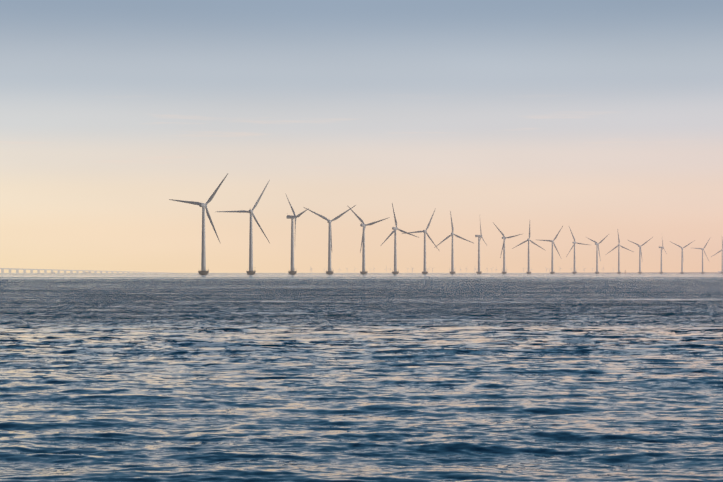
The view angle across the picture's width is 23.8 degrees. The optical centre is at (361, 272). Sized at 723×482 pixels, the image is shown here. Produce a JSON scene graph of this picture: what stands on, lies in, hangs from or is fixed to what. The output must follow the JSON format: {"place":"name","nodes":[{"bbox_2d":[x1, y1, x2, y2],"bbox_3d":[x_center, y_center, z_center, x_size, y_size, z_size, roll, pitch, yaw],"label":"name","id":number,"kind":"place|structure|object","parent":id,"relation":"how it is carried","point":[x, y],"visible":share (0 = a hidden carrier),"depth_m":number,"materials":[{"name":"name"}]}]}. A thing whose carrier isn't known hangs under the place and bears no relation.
{"place":"outdoors","nodes":[
{"label":"outdoors","id":0,"kind":"place"},
{"bbox_2d":[0,284,722,481],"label":"sea","id":1,"kind":"structure","parent":0,"point":[361,382],"depth_m":27.01,"materials":[{"name":"blue liquid"}]},
{"bbox_2d":[0,273,722,283],"bbox_3d":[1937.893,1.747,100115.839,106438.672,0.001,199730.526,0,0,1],"label":"sea","id":2,"kind":"structure","parent":0,"point":[348,278],"depth_m":540.39,"materials":[{"name":"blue liquid"}]},
{"bbox_2d":[169,174,227,274],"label":"turbine","id":3,"kind":"object","parent":2,"relation":"in","point":[203,271],"visible":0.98,"depth_m":1577.49,"materials":[{"name":"paint"}]},
{"bbox_2d":[217,180,269,274],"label":"turbine","id":4,"kind":"object","parent":2,"relation":"in","point":[250,271],"visible":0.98,"depth_m":1744.83,"materials":[{"name":"paint"}]},
{"bbox_2d":[285,193,308,274],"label":"turbine","id":5,"kind":"object","parent":2,"relation":"in","point":[292,271],"visible":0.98,"depth_m":1910.87,"materials":[{"name":"paint"}]},
{"bbox_2d":[304,205,355,273],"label":"turbine","id":6,"kind":"object","parent":2,"relation":"in","point":[329,271],"visible":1,"depth_m":2076.93,"materials":[{"name":"paint"}]},
{"bbox_2d":[348,206,389,273],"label":"turbine","id":7,"kind":"object","parent":2,"relation":"in","point":[363,225],"visible":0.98,"depth_m":2241.75,"materials":[{"name":"paint"}]},
{"bbox_2d":[381,204,418,273],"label":"turbine","id":8,"kind":"object","parent":2,"relation":"in","point":[394,229],"visible":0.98,"depth_m":2405.99,"materials":[{"name":"paint"}]},
{"bbox_2d":[402,208,438,273],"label":"turbine","id":9,"kind":"object","parent":2,"relation":"in","point":[424,268],"visible":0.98,"depth_m":2569.50,"materials":[{"name":"paint"}]},
{"bbox_2d":[434,211,474,273],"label":"turbine","id":10,"kind":"object","parent":2,"relation":"in","point":[452,259],"visible":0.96,"depth_m":2732.54,"materials":[{"name":"paint"}]},
{"bbox_2d":[475,224,486,273],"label":"turbine","id":11,"kind":"object","parent":2,"relation":"in","point":[479,239],"visible":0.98,"depth_m":2893.60,"materials":[{"name":"paint"}]},
{"bbox_2d":[494,224,521,273],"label":"turbine","id":12,"kind":"object","parent":2,"relation":"in","point":[503,249],"visible":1,"depth_m":3054.85,"materials":[{"name":"paint"}]},
{"bbox_2d":[512,224,545,273],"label":"turbine","id":13,"kind":"object","parent":2,"relation":"in","point":[528,272],"visible":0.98,"depth_m":3215.34,"materials":[{"name":"paint"}]},
{"bbox_2d":[540,226,562,273],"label":"turbine","id":14,"kind":"object","parent":2,"relation":"in","point":[552,272],"visible":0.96,"depth_m":3374.96,"materials":[{"name":"paint"}]},
{"bbox_2d":[566,227,588,273],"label":"turbine","id":15,"kind":"object","parent":2,"relation":"in","point":[574,271],"visible":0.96,"depth_m":3533.25,"materials":[{"name":"paint"}]},
{"bbox_2d":[586,234,608,273],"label":"turbine","id":16,"kind":"object","parent":2,"relation":"in","point":[597,250],"visible":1,"depth_m":3691.55,"materials":[{"name":"paint"}]},
{"bbox_2d":[607,234,632,273],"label":"turbine","id":17,"kind":"object","parent":2,"relation":"in","point":[618,272],"visible":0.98,"depth_m":3848.97,"materials":[{"name":"paint"}]},
{"bbox_2d":[628,237,652,273],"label":"turbine","id":18,"kind":"object","parent":2,"relation":"in","point":[640,257],"visible":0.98,"depth_m":4005.35,"materials":[{"name":"paint"}]},
{"bbox_2d":[659,240,665,273],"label":"turbine","id":19,"kind":"object","parent":2,"relation":"in","point":[662,248],"visible":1,"depth_m":4160.42,"materials":[{"name":"paint"}]},
{"bbox_2d":[671,240,694,273],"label":"turbine","id":20,"kind":"object","parent":2,"relation":"in","point":[681,272],"visible":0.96,"depth_m":4315.89,"materials":[{"name":"paint"}]},
{"bbox_2d":[695,238,709,273],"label":"turbine","id":21,"kind":"object","parent":2,"relation":"in","point":[702,249],"visible":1,"depth_m":4469.60,"materials":[{"name":"paint"}]},
{"bbox_2d":[713,240,722,273],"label":"turbine","id":22,"kind":"object","parent":2,"relation":"in","point":[722,256],"visible":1,"depth_m":4623.02,"materials":[{"name":"paint"}]},
{"bbox_2d":[0,0,722,272],"label":"sky","id":23,"kind":"structure","parent":0,"point":[597,119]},
{"bbox_2d":[645,271,721,272],"bbox_3d":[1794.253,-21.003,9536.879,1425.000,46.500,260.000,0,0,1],"label":"shore","id":24,"kind":"structure","parent":0,"point":[688,272],"depth_m":9461.23,"materials":[{"name":"grey"}]},
{"label":"sea bed","id":25,"kind":"structure","parent":0,"visible":0},
{"bbox_2d":[0,268,163,272],"bbox_3d":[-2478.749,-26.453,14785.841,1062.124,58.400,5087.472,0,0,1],"label":"bridge","id":26,"kind":"structure","parent":25,"relation":"on","point":[31,270],"depth_m":14441.61,"materials":[{"name":"concrete"}]}
]}

